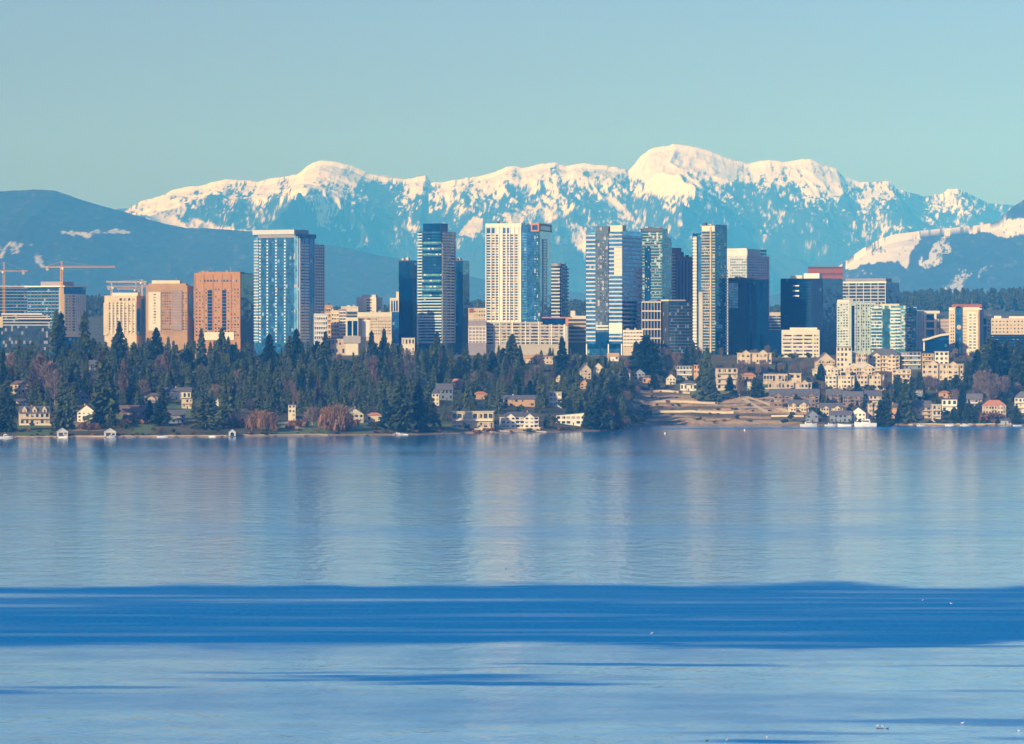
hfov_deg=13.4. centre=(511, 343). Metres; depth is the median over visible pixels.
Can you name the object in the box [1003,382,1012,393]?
bare tree
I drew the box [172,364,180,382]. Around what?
conifer tree
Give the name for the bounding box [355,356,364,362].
round tree
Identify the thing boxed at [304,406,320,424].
bare tree
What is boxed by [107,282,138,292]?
tower crane
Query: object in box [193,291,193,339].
office building
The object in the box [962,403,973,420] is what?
conifer tree
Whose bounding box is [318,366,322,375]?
round tree
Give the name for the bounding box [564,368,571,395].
conifer tree
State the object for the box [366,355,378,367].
bare tree
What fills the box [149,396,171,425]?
conifer tree
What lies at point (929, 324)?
window
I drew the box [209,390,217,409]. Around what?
conifer tree
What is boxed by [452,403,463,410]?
round tree
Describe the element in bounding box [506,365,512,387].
brown tree
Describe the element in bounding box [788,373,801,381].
house
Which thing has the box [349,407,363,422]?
house
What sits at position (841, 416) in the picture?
house
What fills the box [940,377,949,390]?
conifer tree
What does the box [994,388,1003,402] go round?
conifer tree
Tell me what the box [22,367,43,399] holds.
brown tree
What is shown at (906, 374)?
apartment block
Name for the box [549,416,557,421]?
round tree
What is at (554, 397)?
house
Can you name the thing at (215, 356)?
conifer tree
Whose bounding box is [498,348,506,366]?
conifer tree
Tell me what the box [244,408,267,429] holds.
willow tree
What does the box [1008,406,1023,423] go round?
conifer tree
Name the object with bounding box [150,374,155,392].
conifer tree
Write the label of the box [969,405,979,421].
conifer tree
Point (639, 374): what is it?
house
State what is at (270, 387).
conifer tree
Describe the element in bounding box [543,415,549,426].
conifer tree
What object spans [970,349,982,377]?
conifer tree
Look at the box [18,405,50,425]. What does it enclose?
house
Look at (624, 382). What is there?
conifer tree
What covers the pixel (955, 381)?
conifer tree
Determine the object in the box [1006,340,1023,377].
conifer tree
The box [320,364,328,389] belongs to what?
conifer tree
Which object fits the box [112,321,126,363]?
conifer tree
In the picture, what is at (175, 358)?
conifer tree
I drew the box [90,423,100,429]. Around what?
shrub
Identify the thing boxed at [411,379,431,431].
conifer tree
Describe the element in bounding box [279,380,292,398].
bare tree
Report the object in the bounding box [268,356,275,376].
conifer tree
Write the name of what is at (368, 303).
apartment block
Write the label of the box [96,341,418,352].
suburb trees
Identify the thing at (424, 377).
house
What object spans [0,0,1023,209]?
sky
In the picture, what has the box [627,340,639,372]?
conifer tree
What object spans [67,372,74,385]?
conifer tree
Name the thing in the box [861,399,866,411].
conifer tree
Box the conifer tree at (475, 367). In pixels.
[470,359,478,378]
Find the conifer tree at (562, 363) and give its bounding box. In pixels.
[551,337,572,377]
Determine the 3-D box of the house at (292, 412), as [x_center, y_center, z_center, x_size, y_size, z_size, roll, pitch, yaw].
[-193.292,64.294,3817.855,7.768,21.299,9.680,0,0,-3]
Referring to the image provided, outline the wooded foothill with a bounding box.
[0,189,585,309]
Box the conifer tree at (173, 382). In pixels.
[164,371,176,386]
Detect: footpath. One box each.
[741,398,769,411]
[745,396,787,412]
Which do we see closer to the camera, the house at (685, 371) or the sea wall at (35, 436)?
the sea wall at (35, 436)
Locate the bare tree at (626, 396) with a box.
[621,390,631,401]
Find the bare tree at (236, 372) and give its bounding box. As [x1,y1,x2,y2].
[233,369,240,381]
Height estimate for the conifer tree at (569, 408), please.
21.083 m
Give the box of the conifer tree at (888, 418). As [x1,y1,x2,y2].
[879,390,895,424]
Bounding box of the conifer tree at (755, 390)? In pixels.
[747,377,764,397]
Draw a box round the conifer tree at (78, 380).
[74,371,84,393]
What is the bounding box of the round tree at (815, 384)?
[812,381,818,388]
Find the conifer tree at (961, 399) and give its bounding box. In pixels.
[954,388,965,409]
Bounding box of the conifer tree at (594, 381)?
[592,374,596,390]
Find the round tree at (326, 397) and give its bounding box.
[321,390,336,405]
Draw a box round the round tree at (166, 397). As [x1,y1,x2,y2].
[163,395,171,400]
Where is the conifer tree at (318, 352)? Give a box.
[314,345,321,365]
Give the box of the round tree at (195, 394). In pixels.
[191,391,197,400]
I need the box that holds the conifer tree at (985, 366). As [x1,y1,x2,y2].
[973,361,994,385]
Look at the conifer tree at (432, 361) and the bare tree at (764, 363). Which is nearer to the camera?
the conifer tree at (432, 361)
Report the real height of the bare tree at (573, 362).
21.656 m
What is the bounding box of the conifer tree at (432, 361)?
[423,357,440,389]
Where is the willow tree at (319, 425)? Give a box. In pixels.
[317,406,338,428]
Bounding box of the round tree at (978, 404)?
[976,402,982,407]
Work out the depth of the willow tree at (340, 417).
3741.01 m
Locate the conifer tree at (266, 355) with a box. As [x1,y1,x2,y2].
[257,333,279,369]
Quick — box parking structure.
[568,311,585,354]
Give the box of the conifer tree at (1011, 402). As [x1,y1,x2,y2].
[1008,397,1013,410]
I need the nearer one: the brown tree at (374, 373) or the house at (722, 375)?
the brown tree at (374, 373)
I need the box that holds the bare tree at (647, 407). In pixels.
[643,404,651,411]
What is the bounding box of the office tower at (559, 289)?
[551,263,568,316]
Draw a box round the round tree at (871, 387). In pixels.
[867,385,874,389]
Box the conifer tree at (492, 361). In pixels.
[488,351,500,377]
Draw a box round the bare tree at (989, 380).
[975,372,1000,394]
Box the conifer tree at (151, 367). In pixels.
[140,360,158,390]
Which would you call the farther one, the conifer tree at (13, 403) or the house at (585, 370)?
the house at (585, 370)
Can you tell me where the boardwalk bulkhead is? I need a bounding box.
[738,416,770,418]
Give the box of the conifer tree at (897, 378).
[889,374,902,392]
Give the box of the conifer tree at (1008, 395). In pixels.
[1004,390,1010,404]
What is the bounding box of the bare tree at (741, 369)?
[734,360,747,374]
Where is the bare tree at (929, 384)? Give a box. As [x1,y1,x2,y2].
[924,375,933,387]
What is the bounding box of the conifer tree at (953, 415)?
[947,407,959,420]
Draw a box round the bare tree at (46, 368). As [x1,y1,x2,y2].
[38,359,59,392]
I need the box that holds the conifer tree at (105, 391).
[82,355,126,425]
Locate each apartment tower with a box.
[104,293,145,350]
[146,280,192,350]
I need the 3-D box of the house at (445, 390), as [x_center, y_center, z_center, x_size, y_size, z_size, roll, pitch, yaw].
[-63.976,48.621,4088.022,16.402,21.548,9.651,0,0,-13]
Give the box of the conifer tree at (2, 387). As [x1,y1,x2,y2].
[0,383,5,409]
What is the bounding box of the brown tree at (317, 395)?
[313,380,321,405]
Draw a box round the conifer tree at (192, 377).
[184,368,195,384]
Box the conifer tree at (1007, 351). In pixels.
[998,341,1012,375]
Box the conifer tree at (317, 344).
[307,340,319,363]
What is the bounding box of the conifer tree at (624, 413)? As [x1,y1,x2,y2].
[620,400,628,417]
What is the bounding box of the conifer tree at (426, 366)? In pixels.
[420,358,428,374]
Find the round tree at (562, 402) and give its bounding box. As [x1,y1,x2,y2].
[555,398,567,407]
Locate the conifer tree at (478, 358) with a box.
[470,352,482,375]
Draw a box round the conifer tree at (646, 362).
[627,334,665,375]
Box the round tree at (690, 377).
[687,375,693,380]
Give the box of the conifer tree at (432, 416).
[423,392,440,425]
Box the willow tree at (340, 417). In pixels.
[318,403,354,430]
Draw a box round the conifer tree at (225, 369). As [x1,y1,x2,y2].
[219,364,232,387]
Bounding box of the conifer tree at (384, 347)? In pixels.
[380,328,389,363]
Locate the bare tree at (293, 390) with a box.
[290,384,297,403]
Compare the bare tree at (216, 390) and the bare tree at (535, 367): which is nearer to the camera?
the bare tree at (216, 390)
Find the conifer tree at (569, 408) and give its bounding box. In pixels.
[565,397,574,413]
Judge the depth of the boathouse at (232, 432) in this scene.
3669.52 m
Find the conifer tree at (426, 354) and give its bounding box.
[419,348,430,372]
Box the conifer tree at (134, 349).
[127,342,140,366]
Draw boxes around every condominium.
[837,299,874,354]
[871,304,911,353]
[911,306,916,350]
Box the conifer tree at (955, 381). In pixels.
[947,375,962,396]
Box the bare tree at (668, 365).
[663,354,673,370]
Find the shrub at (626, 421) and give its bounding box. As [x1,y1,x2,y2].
[622,417,630,424]
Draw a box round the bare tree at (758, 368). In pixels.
[755,366,762,375]
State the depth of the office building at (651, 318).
4700.16 m
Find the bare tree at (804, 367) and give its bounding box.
[799,363,807,372]
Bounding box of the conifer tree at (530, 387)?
[527,380,535,394]
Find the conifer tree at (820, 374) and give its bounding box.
[814,364,825,379]
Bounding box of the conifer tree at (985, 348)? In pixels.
[977,336,994,374]
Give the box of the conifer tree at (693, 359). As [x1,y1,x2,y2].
[688,341,697,364]
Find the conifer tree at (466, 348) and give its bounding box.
[464,345,471,365]
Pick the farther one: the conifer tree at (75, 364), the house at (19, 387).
the conifer tree at (75, 364)
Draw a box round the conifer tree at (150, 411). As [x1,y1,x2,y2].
[143,400,153,420]
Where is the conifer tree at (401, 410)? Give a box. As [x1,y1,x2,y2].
[384,372,420,431]
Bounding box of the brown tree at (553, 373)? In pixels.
[551,363,556,380]
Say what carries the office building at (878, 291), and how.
on the ground
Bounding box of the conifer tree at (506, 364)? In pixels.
[502,356,509,382]
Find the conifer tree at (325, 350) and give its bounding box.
[318,331,332,366]
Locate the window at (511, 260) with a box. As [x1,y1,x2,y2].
[503,234,517,319]
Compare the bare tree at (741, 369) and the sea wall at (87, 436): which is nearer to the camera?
the sea wall at (87, 436)
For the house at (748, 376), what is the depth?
4402.02 m
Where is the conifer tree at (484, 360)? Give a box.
[481,353,490,374]
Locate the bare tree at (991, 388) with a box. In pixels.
[983,382,1000,399]
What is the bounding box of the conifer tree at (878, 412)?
[873,399,886,424]
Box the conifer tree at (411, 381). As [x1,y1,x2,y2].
[407,372,414,394]
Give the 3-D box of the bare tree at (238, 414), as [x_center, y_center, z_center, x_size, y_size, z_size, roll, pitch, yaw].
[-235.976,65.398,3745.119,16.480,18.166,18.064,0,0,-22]
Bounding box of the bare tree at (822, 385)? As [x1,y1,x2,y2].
[820,382,826,388]
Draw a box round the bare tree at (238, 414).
[229,409,246,422]
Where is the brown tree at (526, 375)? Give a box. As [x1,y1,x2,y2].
[524,370,528,386]
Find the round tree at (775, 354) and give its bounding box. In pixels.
[771,352,778,359]
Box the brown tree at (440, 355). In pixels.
[438,351,443,364]
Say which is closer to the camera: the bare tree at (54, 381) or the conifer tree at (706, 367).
the bare tree at (54, 381)
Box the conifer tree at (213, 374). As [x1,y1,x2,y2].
[206,361,217,389]
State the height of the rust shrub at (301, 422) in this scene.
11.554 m
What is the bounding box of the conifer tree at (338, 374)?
[332,365,341,391]
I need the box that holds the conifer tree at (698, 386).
[692,360,702,399]
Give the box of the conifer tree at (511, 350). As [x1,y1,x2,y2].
[505,334,520,365]
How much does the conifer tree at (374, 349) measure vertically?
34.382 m
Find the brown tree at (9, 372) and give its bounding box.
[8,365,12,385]
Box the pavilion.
[922,333,948,354]
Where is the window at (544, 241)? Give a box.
[544,241,545,316]
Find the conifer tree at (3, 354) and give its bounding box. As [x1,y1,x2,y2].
[0,347,6,361]
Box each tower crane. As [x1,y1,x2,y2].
[0,262,27,312]
[44,261,114,313]
[106,279,146,295]
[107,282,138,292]
[117,281,140,292]
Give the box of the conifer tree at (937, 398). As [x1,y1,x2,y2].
[934,394,941,406]
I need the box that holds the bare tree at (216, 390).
[209,384,220,398]
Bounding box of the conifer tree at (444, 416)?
[441,404,448,420]
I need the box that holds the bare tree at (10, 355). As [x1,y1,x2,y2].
[6,352,13,363]
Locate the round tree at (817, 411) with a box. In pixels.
[814,409,822,414]
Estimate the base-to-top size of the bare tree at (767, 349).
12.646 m
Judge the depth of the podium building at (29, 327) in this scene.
4716.89 m
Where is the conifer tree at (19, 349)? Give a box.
[15,340,23,355]
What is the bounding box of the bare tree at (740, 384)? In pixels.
[734,376,743,396]
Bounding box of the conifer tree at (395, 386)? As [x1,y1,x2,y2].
[392,376,397,396]
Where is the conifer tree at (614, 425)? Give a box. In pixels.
[598,394,618,430]
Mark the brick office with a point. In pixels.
(224, 301)
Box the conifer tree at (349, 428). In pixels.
[342,412,354,429]
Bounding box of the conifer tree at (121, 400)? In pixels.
[116,396,123,413]
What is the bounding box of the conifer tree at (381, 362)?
[377,353,384,384]
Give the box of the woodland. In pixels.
[0,334,623,416]
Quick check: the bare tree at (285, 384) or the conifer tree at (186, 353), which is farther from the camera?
the conifer tree at (186, 353)
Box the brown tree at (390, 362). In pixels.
[387,354,393,369]
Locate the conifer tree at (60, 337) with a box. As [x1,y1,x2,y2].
[52,311,69,364]
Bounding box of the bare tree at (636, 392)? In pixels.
[632,385,640,395]
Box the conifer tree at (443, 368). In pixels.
[438,358,447,382]
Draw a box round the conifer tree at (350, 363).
[347,360,352,373]
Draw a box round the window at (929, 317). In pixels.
[927,315,933,319]
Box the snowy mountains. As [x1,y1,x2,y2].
[116,144,1013,295]
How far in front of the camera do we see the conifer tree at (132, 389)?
3859.83 m
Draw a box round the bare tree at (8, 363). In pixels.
[4,360,15,373]
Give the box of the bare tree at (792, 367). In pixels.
[788,364,797,372]
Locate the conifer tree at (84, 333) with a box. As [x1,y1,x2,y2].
[76,310,90,354]
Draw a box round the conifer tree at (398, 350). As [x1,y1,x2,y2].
[392,345,403,366]
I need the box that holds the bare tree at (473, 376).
[468,371,481,381]
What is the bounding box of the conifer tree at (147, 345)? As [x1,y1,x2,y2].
[141,341,149,364]
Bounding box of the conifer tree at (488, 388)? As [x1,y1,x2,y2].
[483,379,492,395]
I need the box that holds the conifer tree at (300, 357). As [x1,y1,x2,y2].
[296,353,303,373]
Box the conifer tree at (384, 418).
[377,399,394,429]
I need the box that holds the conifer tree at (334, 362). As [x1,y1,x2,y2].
[332,358,336,367]
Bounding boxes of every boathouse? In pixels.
[57,428,67,436]
[104,428,115,436]
[229,429,235,436]
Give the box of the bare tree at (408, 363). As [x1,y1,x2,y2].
[404,360,415,375]
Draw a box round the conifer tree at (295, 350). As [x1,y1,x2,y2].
[289,328,304,367]
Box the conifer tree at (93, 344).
[89,337,96,359]
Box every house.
[10,381,27,393]
[16,399,26,405]
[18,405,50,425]
[76,390,88,402]
[76,403,94,421]
[88,360,95,373]
[119,405,145,421]
[140,393,161,402]
[164,386,192,398]
[167,410,185,422]
[181,398,194,408]
[287,404,295,420]
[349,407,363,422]
[367,413,381,421]
[422,375,427,382]
[431,388,439,405]
[435,383,453,399]
[451,379,462,388]
[451,411,494,430]
[474,391,487,398]
[499,410,539,429]
[503,394,536,406]
[523,355,537,362]
[542,356,552,363]
[549,392,561,407]
[556,412,583,425]
[579,362,591,378]
[580,379,586,388]
[592,362,603,375]
[607,353,618,360]
[634,369,646,379]
[642,375,653,382]
[665,374,675,384]
[676,365,693,379]
[680,381,696,390]
[694,364,699,379]
[715,368,737,390]
[741,373,755,381]
[747,381,751,390]
[763,373,787,383]
[767,380,811,388]
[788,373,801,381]
[805,410,818,421]
[829,411,851,421]
[852,407,866,420]
[867,402,878,418]
[892,402,898,418]
[911,401,931,418]
[915,389,923,399]
[931,404,941,421]
[939,391,953,397]
[942,399,957,411]
[966,394,982,407]
[981,400,1006,417]
[999,418,1011,424]
[1014,391,1023,412]
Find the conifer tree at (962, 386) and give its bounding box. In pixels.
[959,383,965,397]
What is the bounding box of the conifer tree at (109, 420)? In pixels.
[104,412,114,428]
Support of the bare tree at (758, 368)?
on the ground
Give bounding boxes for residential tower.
[253,230,324,354]
[417,223,455,354]
[485,221,551,321]
[639,222,671,300]
[693,223,727,354]
[949,304,983,354]
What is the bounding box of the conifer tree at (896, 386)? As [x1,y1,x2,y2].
[891,382,900,395]
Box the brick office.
[194,267,253,353]
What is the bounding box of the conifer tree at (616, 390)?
[604,376,623,401]
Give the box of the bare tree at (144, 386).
[139,379,151,394]
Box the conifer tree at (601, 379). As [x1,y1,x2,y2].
[595,368,607,389]
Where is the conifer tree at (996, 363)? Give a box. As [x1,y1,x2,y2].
[986,340,1008,375]
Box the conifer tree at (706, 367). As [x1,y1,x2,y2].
[696,347,712,401]
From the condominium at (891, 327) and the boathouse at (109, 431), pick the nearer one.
the boathouse at (109, 431)
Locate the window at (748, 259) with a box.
[748,259,767,276]
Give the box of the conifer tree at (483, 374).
[478,367,487,390]
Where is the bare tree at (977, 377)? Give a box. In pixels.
[973,369,988,393]
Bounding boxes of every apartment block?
[314,312,327,344]
[325,303,331,337]
[331,309,338,337]
[339,309,346,337]
[341,305,357,316]
[357,295,382,311]
[468,308,484,319]
[468,320,485,354]
[623,328,642,354]
[769,389,819,408]
[788,400,808,411]
[812,364,841,375]
[814,352,835,367]
[820,403,843,415]
[825,373,854,387]
[826,389,841,402]
[836,347,851,372]
[842,391,862,406]
[846,363,874,378]
[853,352,866,362]
[857,372,883,389]
[864,390,881,403]
[869,349,900,370]
[891,369,912,383]
[900,351,921,368]
[922,353,933,363]
[922,360,962,379]
[934,351,948,363]
[984,315,990,342]
[991,316,1023,334]
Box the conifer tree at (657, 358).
[653,343,666,377]
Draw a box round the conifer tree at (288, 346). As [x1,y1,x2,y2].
[283,335,292,358]
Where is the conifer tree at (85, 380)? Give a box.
[82,371,89,393]
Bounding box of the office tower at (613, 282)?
[586,225,641,354]
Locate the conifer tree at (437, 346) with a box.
[429,332,445,363]
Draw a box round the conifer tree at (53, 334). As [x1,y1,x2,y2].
[48,309,58,352]
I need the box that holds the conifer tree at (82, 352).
[79,343,86,357]
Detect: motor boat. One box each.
[0,434,12,437]
[800,422,816,425]
[838,423,850,425]
[855,418,876,425]
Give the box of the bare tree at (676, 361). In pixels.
[671,351,680,369]
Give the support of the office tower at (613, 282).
on the ground
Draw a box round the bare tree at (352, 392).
[348,388,356,398]
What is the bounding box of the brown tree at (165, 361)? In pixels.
[161,350,170,376]
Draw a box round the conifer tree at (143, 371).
[138,363,145,386]
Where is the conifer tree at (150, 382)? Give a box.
[143,371,153,392]
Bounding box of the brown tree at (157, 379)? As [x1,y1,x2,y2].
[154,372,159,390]
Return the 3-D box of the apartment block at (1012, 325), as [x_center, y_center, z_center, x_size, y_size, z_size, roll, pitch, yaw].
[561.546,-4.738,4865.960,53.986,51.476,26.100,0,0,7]
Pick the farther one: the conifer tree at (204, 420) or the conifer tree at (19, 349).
the conifer tree at (19, 349)
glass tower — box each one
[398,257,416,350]
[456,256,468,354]
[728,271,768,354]
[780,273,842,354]
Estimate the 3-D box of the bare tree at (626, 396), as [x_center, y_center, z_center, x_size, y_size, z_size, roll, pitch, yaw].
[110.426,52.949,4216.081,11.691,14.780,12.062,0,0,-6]
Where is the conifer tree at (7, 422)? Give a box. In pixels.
[0,387,17,431]
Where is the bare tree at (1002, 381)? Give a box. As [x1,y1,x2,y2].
[994,376,1010,392]
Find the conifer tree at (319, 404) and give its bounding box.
[317,397,323,410]
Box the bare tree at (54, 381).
[43,369,66,404]
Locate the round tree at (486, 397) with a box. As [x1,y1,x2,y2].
[484,395,488,404]
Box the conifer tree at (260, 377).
[254,372,264,393]
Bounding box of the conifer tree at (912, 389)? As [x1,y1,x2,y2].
[909,376,918,400]
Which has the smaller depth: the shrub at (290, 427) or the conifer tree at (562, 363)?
the shrub at (290, 427)
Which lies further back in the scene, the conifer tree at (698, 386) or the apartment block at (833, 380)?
the apartment block at (833, 380)
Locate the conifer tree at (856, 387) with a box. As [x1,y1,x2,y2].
[852,381,861,390]
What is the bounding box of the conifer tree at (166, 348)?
[163,347,170,367]
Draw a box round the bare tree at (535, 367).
[533,365,542,373]
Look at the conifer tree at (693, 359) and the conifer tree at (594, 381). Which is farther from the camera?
the conifer tree at (693, 359)
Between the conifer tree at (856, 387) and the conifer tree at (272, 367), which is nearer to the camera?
the conifer tree at (272, 367)
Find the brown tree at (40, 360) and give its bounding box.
[24,354,45,395]
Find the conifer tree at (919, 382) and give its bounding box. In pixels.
[914,371,926,396]
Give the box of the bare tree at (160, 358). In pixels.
[154,355,163,369]
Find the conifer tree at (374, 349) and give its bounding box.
[366,342,381,358]
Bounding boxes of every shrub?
[77,421,92,429]
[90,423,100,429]
[117,419,131,426]
[120,423,128,428]
[136,419,148,423]
[223,418,246,427]
[284,425,295,429]
[292,418,309,426]
[353,419,359,425]
[622,417,630,424]
[631,417,645,422]
[978,412,1003,423]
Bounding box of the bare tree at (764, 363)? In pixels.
[758,359,768,372]
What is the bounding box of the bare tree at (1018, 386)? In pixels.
[1012,383,1022,393]
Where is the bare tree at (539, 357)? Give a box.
[533,353,544,366]
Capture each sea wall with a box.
[16,436,55,436]
[70,435,103,436]
[117,435,225,436]
[238,434,327,435]
[442,431,492,432]
[500,430,545,431]
[909,423,959,424]
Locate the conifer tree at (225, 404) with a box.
[214,372,237,425]
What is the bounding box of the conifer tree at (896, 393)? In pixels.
[891,389,899,402]
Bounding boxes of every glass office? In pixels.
[0,285,26,352]
[24,282,88,354]
[768,331,781,354]
[989,335,1023,353]
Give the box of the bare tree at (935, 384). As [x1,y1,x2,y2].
[932,378,940,390]
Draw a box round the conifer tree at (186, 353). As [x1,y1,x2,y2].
[182,348,192,368]
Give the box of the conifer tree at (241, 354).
[235,351,249,372]
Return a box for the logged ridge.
[769,200,1023,305]
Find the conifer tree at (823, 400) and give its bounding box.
[817,394,827,409]
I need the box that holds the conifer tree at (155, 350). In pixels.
[141,327,164,370]
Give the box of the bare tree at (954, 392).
[950,388,958,398]
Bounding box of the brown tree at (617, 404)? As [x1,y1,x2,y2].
[615,401,623,428]
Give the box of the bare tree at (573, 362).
[570,359,579,372]
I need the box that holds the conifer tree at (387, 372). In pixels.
[378,364,394,390]
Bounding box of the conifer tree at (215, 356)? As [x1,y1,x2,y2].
[207,350,222,375]
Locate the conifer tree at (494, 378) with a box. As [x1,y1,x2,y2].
[492,369,496,386]
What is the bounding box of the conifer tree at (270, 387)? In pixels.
[263,374,277,402]
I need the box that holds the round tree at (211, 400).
[208,397,214,406]
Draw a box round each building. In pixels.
[0,313,51,354]
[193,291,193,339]
[328,338,345,355]
[343,317,360,354]
[357,311,391,354]
[390,292,398,347]
[401,337,414,354]
[486,317,567,354]
[642,300,660,347]
[660,300,692,354]
[737,350,770,363]
[769,312,780,330]
[782,328,819,356]
[808,267,842,278]
[843,278,898,305]
[917,310,948,354]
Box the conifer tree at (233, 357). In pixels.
[229,344,237,365]
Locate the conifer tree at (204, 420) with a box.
[190,389,217,429]
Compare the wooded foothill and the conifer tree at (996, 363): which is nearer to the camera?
the conifer tree at (996, 363)
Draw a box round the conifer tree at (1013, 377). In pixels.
[1007,367,1018,391]
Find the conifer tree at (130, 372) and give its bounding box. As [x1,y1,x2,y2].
[126,359,134,375]
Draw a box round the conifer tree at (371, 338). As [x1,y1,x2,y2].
[364,330,374,359]
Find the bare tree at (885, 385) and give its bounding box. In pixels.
[882,379,888,388]
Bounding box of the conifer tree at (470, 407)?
[468,400,473,410]
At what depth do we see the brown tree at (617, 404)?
3940.88 m
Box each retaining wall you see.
[633,399,717,403]
[636,389,689,393]
[645,410,733,413]
[771,415,803,416]
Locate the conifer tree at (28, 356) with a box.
[22,351,31,366]
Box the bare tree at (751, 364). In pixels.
[748,361,757,373]
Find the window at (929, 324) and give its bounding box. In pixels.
[927,322,933,327]
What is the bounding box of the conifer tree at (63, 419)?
[51,375,75,429]
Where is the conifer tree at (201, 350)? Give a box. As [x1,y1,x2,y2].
[194,328,208,366]
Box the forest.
[86,287,1023,323]
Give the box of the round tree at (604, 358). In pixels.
[595,355,607,363]
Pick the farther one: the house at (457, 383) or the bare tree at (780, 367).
the bare tree at (780, 367)
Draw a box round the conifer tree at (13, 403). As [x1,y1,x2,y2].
[11,400,16,414]
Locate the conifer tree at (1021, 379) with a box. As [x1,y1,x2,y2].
[1015,371,1023,390]
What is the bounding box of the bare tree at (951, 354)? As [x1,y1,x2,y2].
[949,352,955,361]
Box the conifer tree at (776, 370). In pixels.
[774,362,778,372]
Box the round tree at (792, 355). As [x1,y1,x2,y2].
[787,353,794,358]
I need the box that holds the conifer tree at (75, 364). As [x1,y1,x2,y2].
[70,362,78,373]
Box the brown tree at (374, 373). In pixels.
[369,355,378,386]
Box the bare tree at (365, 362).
[363,358,372,375]
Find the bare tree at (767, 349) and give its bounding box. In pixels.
[764,345,770,352]
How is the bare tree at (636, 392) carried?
on the ground
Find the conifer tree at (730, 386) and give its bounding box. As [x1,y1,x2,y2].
[724,376,735,391]
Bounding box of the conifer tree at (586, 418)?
[580,404,593,428]
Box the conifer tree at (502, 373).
[499,368,505,381]
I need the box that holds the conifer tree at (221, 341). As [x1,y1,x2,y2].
[216,327,226,359]
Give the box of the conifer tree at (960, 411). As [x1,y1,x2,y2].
[958,404,962,418]
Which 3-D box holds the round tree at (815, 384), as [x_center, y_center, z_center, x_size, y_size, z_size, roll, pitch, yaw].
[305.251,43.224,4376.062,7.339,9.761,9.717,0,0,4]
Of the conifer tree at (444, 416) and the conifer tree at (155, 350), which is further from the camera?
the conifer tree at (155, 350)
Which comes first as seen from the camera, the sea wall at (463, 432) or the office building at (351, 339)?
the sea wall at (463, 432)
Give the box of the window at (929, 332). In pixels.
[927,330,933,335]
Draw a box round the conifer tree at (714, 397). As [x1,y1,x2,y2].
[703,366,720,401]
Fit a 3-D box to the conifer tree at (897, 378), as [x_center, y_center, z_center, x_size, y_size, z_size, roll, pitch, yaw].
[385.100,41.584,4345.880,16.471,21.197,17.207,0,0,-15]
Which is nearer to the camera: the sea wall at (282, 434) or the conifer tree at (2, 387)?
the sea wall at (282, 434)
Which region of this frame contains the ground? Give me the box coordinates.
[0,305,1023,437]
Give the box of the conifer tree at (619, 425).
[606,396,625,429]
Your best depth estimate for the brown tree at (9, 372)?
4117.20 m
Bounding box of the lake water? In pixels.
[0,425,1023,743]
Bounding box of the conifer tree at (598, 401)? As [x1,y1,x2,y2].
[586,388,614,429]
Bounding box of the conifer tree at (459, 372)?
[451,357,468,378]
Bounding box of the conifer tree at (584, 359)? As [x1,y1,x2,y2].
[580,349,589,367]
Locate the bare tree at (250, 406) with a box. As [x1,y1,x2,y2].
[245,398,254,410]
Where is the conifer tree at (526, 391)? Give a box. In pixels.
[522,387,529,394]
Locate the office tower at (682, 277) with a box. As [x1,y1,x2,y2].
[672,248,692,300]
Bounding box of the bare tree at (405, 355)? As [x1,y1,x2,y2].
[401,349,414,361]
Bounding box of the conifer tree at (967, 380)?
[962,360,973,390]
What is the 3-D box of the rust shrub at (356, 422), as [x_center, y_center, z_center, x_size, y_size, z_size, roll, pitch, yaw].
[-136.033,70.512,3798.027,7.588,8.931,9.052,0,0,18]
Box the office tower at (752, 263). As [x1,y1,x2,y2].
[727,248,768,354]
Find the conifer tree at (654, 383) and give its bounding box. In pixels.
[647,373,660,389]
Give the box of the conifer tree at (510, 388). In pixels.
[507,386,513,394]
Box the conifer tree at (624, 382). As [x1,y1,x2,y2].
[617,366,633,389]
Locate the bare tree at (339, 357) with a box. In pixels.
[336,354,343,362]
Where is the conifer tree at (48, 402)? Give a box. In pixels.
[44,392,53,410]
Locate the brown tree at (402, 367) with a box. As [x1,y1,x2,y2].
[400,361,405,375]
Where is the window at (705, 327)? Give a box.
[703,327,708,351]
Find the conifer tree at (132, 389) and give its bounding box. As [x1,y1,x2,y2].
[126,375,140,404]
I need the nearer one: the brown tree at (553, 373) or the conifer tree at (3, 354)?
the brown tree at (553, 373)
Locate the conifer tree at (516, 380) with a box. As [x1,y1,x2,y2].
[510,369,522,394]
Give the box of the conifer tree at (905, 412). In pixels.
[893,379,917,423]
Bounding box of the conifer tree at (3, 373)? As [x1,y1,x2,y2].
[0,362,8,385]
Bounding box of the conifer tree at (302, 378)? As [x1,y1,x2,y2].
[295,367,305,395]
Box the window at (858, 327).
[855,327,870,349]
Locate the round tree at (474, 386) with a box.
[470,382,480,390]
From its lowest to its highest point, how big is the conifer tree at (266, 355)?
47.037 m
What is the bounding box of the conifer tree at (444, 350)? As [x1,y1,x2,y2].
[441,345,448,364]
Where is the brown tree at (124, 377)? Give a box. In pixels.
[118,359,130,394]
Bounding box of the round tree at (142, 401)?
[139,397,144,404]
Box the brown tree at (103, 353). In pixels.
[90,350,111,398]
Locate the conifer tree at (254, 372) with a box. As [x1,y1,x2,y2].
[248,369,256,385]
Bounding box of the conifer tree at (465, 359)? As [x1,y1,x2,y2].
[460,349,470,379]
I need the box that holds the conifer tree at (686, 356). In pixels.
[682,346,690,364]
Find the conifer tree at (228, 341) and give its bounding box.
[226,336,230,347]
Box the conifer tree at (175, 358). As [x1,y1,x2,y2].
[171,351,179,370]
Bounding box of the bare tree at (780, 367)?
[777,363,783,370]
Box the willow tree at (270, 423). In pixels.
[255,411,280,430]

